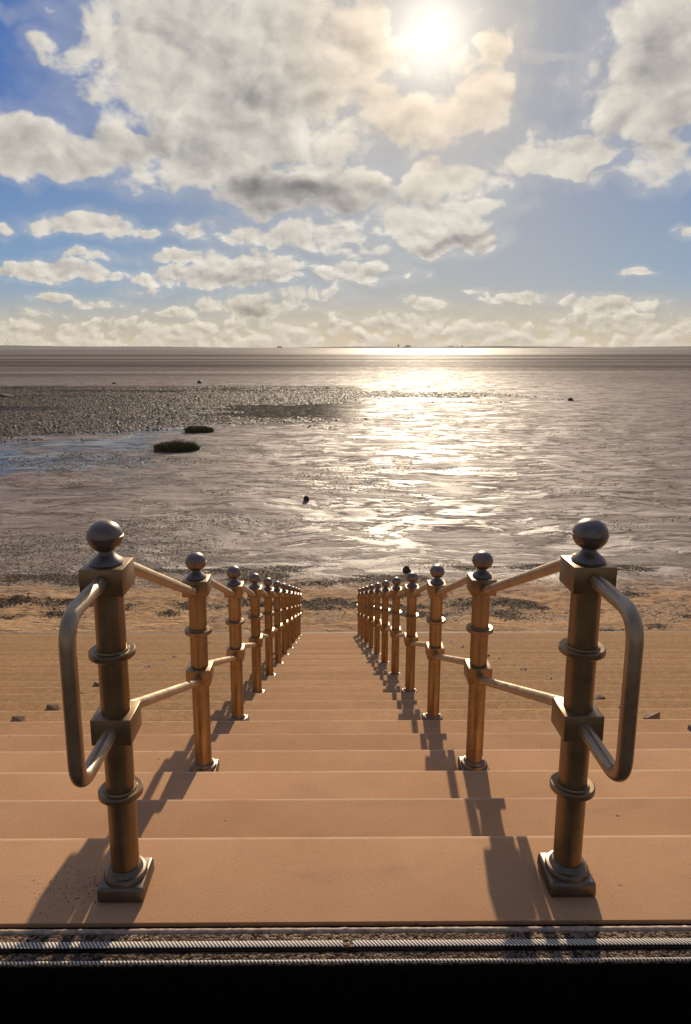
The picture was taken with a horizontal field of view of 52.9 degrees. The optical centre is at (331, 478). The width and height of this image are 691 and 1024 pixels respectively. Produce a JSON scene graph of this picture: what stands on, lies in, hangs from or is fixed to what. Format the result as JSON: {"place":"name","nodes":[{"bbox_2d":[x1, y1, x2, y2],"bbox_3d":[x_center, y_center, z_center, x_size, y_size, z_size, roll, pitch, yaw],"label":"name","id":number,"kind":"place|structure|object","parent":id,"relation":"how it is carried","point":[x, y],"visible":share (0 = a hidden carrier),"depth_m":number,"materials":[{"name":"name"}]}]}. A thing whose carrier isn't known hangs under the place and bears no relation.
{"place":"outdoors","nodes":[
{"label":"outdoors","id":0,"kind":"place"},
{"bbox_2d":[0,348,690,632],"bbox_3d":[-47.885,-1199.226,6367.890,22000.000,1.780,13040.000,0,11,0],"label":"tidal flat ground","id":1,"kind":"structure","parent":0,"point":[636,399],"depth_m":46.25,"materials":[{"name":"sand"}]},
{"bbox_2d":[0,393,13,396],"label":"stone","id":2,"kind":"object","parent":1,"relation":"on","point":[4,395],"visible":0.69,"depth_m":123.62,"materials":[{"name":"grey stone"}]},
{"bbox_2d":[153,438,203,452],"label":"grass clump","id":3,"kind":"object","parent":1,"relation":"on","point":[170,446],"visible":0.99,"depth_m":57.97,"materials":[{"name":"plant"}]},
{"bbox_2d":[182,424,214,432],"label":"grass clump","id":4,"kind":"object","parent":1,"relation":"on","point":[197,429],"visible":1,"depth_m":71.52,"materials":[{"name":"plant"}]},
{"bbox_2d":[0,385,565,441],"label":"weedy mud mounds","id":5,"kind":"object","parent":1,"relation":"on","point":[42,427],"visible":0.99,"depth_m":107.24,"materials":[{"name":"brown soil"}]},
{"bbox_2d":[0,446,689,586],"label":"worm casts","id":6,"kind":"object","parent":1,"relation":"on","point":[62,468],"visible":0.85,"depth_m":32.52,"materials":[{"name":"sand"}]},
{"bbox_2d":[0,631,690,927],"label":"concrete staircase","id":7,"kind":"structure","parent":1,"relation":"on","point":[339,788],"depth_m":3.23,"materials":[{"name":"concrete"}]},
{"bbox_2d":[10,716,25,721],"bbox_3d":[-2.305,1.781,5.143,0.142,0.050,0.067,5,12,26],"label":"stone chip","id":8,"kind":"object","parent":7,"relation":"on","point":[17,718],"visible":0.79,"depth_m":5.13,"materials":[{"name":"stone"}]},
{"bbox_2d":[46,703,59,710],"bbox_3d":[-2.255,1.859,5.650,0.142,0.045,0.068,8,13,36],"label":"stone chip","id":9,"kind":"object","parent":7,"relation":"on","point":[53,707],"visible":0.93,"depth_m":5.63,"materials":[{"name":"stone"}]},
{"bbox_2d":[35,867,99,916],"bbox_3d":[-0.783,1.323,2.244,0.392,0.002,0.227,0,11,0],"label":"grit","id":10,"kind":"object","parent":7,"relation":"on","point":[77,891],"visible":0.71,"depth_m":2.24,"materials":[{"name":"brown sand"}]},
{"bbox_2d":[58,520,301,901],"bbox_3d":[-0.713,1.972,9.098,0.149,6.268,13.922,0,11,0],"label":"railing","id":11,"kind":"object","parent":7,"relation":"on","point":[107,574],"visible":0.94,"depth_m":2.18,"materials":[{"name":"brown metal"}]},
{"bbox_2d":[0,924,690,1023],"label":"drain channel","id":12,"kind":"object","parent":7,"relation":"attached to","point":[546,974],"visible":1,"depth_m":1.99,"materials":[{"name":"black metal"}]},
{"bbox_2d":[356,518,643,896],"bbox_3d":[0.720,1.967,9.120,0.149,6.268,13.922,0,11,0],"label":"railing","id":13,"kind":"object","parent":7,"relation":"on","point":[588,576],"visible":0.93,"depth_m":2.20,"materials":[{"name":"brown metal"}]},
{"bbox_2d":[594,695,605,699],"bbox_3d":[2.365,1.939,6.141,0.123,0.040,0.060,-4,12,-22],"label":"stone chip","id":14,"kind":"object","parent":7,"relation":"on","point":[598,697],"visible":0.71,"depth_m":6.13,"materials":[{"name":"beige stone"}]},
{"bbox_2d":[643,712,659,718],"bbox_3d":[2.386,1.772,5.188,0.146,0.052,0.068,-5,12,-24],"label":"stone chip","id":15,"kind":"object","parent":7,"relation":"on","point":[655,715],"visible":0.79,"depth_m":5.17,"materials":[{"name":"beige stone"}]},
{"bbox_2d":[0,555,690,622],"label":"sand clods","id":16,"kind":"object","parent":1,"relation":"on","point":[564,617],"visible":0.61,"depth_m":20.77,"materials":[{"name":"brown sand"}]},
{"bbox_2d":[0,563,690,630],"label":"seaweed wrack","id":17,"kind":"object","parent":1,"relation":"on","point":[21,599],"visible":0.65,"depth_m":20.71,"materials":[{"name":"brown plant"}]},
{"bbox_2d":[403,565,410,572],"bbox_3d":[2.679,3.253,24.640,0.273,0.401,0.284,-4,12,-22],"label":"stone","id":18,"kind":"object","parent":1,"relation":"on","point":[406,568],"visible":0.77,"depth_m":24.52,"materials":[{"name":"black stone"}]},
{"bbox_2d":[0,345,690,347],"bbox_3d":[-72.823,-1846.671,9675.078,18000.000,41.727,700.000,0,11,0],"label":"shore","id":19,"kind":"structure","parent":0,"point":[13,346],"depth_m":9361.04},
{"bbox_2d":[0,0,690,346],"label":"sky","id":20,"kind":"structure","parent":0,"point":[174,173],"materials":[{"name":"blue"}]}
]}

